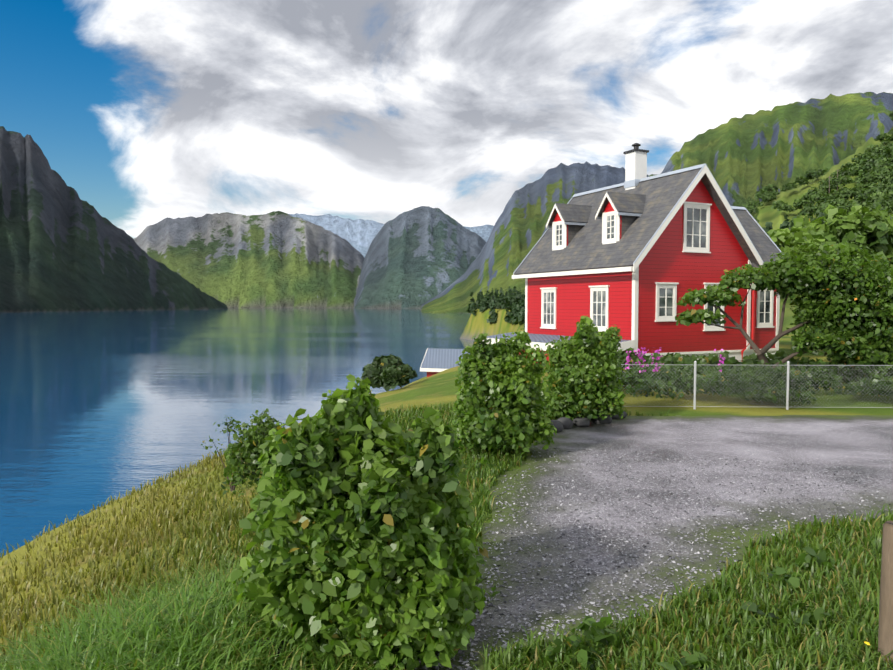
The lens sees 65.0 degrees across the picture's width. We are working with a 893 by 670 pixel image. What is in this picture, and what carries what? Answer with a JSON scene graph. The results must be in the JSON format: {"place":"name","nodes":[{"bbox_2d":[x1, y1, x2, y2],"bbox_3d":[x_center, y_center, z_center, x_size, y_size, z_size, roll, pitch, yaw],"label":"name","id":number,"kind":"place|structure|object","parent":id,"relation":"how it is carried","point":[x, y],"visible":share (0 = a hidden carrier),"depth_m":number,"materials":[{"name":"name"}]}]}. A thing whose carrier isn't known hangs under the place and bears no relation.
{"place":"outdoors","nodes":[
{"label":"outdoors","id":0,"kind":"place"},
{"bbox_2d":[0,308,474,556],"bbox_3d":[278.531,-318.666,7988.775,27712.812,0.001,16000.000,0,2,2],"label":"fjord water","id":1,"kind":"structure","parent":0,"point":[98,407],"depth_m":187.10,"materials":[{"name":"blue liquid"}]},
{"bbox_2d":[0,92,892,669],"bbox_3d":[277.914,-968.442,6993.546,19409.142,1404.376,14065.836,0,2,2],"label":"ground","id":2,"kind":"structure","parent":0,"point":[64,246],"depth_m":2917.17,"materials":[{"name":"green plant"}]},
{"bbox_2d":[200,408,274,491],"bbox_3d":[-3.131,1.729,10.189,1.139,1.296,0.896,0,2,2],"label":"bank sapling","id":3,"kind":"object","parent":2,"relation":"on","point":[232,425],"depth_m":10.14,"materials":[{"name":"green plant"}]},
{"bbox_2d":[221,413,285,495],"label":"bank shrub leaves","id":4,"kind":"object","parent":2,"relation":"on","point":[249,448],"visible":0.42,"depth_m":8.49,"materials":[{"name":"green plant"}]},
{"bbox_2d":[242,637,308,664],"bbox_3d":[-1.151,2.101,4.486,0.649,0.333,0.170,0,2,2],"label":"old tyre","id":5,"kind":"object","parent":2,"relation":"on","point":[282,642],"visible":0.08,"depth_m":4.44,"materials":[{"name":"rubber"}]},
{"bbox_2d":[227,374,499,669],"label":"birch bush leaves","id":6,"kind":"object","parent":2,"relation":"on","point":[368,543],"visible":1,"depth_m":4.47,"materials":[{"name":"green plant"}]},
{"bbox_2d":[359,354,404,390],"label":"slope bush leaves","id":7,"kind":"object","parent":2,"relation":"on","point":[373,371],"visible":0.58,"depth_m":30.67,"materials":[{"name":"green plant"}]},
{"bbox_2d":[378,364,417,388],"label":"slope bush leaves","id":8,"kind":"object","parent":2,"relation":"on","point":[395,376],"visible":1,"depth_m":26.30,"materials":[{"name":"green plant"}]},
{"bbox_2d":[420,348,469,376],"bbox_3d":[2.785,3.363,33.381,4.389,7.120,12.216,-1,3,-30],"label":"boat shed","id":9,"kind":"object","parent":2,"relation":"on","point":[435,361],"visible":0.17,"depth_m":36.35,"materials":[{"name":"red"}]},
{"bbox_2d":[449,328,556,454],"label":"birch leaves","id":10,"kind":"object","parent":2,"relation":"on","point":[500,392],"visible":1,"depth_m":10.59,"materials":[{"name":"green plant"}]},
{"bbox_2d":[539,316,625,419],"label":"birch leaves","id":11,"kind":"object","parent":2,"relation":"on","point":[582,378],"visible":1,"depth_m":13.51,"materials":[{"name":"green plant"}]},
{"bbox_2d":[550,411,626,432],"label":"rocks","id":12,"kind":"object","parent":2,"relation":"on","point":[560,424],"visible":0.5,"depth_m":13.35,"materials":[{"name":"grey stone"}]},
{"bbox_2d":[483,143,783,367],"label":"red house","id":13,"kind":"structure","parent":2,"relation":"on","point":[637,254],"depth_m":26.40,"materials":[{"name":"red wood"}]},
{"bbox_2d":[466,212,827,331],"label":"trees","id":14,"kind":"object","parent":2,"relation":"on","point":[513,305],"visible":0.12,"depth_m":396.05,"materials":[{"name":"green plant"}]},
{"bbox_2d":[475,456,834,669],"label":"weeds","id":15,"kind":"object","parent":2,"relation":"on","point":[691,660],"visible":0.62,"depth_m":4.76,"materials":[{"name":"green plant"}]},
{"bbox_2d":[550,347,892,388],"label":"garden shrub leaves","id":16,"kind":"object","parent":2,"relation":"on","point":[684,362],"visible":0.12,"depth_m":21.81,"materials":[{"name":"green plant"}]},
{"bbox_2d":[609,356,892,404],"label":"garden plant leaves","id":17,"kind":"object","parent":2,"relation":"on","point":[726,375],"visible":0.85,"depth_m":16.48,"materials":[{"name":"green plant"}]},
{"bbox_2d":[625,347,724,372],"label":"flowers","id":18,"kind":"object","parent":17,"relation":"attached to","point":[657,358],"visible":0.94,"depth_m":16.81,"materials":[{"name":"purple plant"}]},
{"bbox_2d":[621,361,892,409],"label":"chain link fence","id":19,"kind":"object","parent":2,"relation":"on","point":[694,406],"visible":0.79,"depth_m":15.67,"materials":[{"name":"metal"}]},
{"bbox_2d":[675,242,892,375],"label":"garden tree","id":20,"kind":"object","parent":2,"relation":"on","point":[816,274],"depth_m":18.66,"materials":[{"name":"green plant"}]},
{"bbox_2d":[767,226,836,294],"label":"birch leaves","id":21,"kind":"object","parent":2,"relation":"on","point":[785,240],"visible":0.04,"depth_m":33.11,"materials":[{"name":"green plant"}]},
{"bbox_2d":[739,110,892,229],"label":"trees","id":22,"kind":"object","parent":2,"relation":"on","point":[869,165],"visible":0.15,"depth_m":286.02,"materials":[{"name":"green plant"}]},
{"bbox_2d":[827,169,837,193],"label":"utility poles","id":23,"kind":"object","parent":2,"relation":"on","point":[829,177],"visible":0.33,"depth_m":287.60,"materials":[{"name":"brown wood"}]},
{"bbox_2d":[788,281,891,326],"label":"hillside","id":24,"kind":"structure","parent":2,"relation":"on","point":[795,295],"depth_m":26.11,"materials":[{"name":"green plant"}]},
{"bbox_2d":[788,204,892,335],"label":"tree","id":25,"kind":"object","parent":2,"relation":"on","point":[864,226],"depth_m":36.49,"materials":[{"name":"green plant"}]},
{"bbox_2d":[878,521,892,667],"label":"wooden post","id":26,"kind":"object","parent":2,"relation":"on","point":[885,637],"visible":0.91,"depth_m":4.45,"materials":[{"name":"brown wood"}]},
{"bbox_2d":[0,401,892,669],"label":"grass","id":27,"kind":"structure","parent":0,"point":[183,621],"depth_m":5.23,"materials":[{"name":"green plant"}]},
{"bbox_2d":[0,0,892,238],"label":"sky","id":28,"kind":"structure","parent":0,"point":[153,111],"materials":[{"name":"white"}]},
{"bbox_2d":[404,415,892,669],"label":"gravel road","id":29,"kind":"structure","parent":0,"point":[857,445],"depth_m":8.43,"materials":[{"name":"grey gravel"}]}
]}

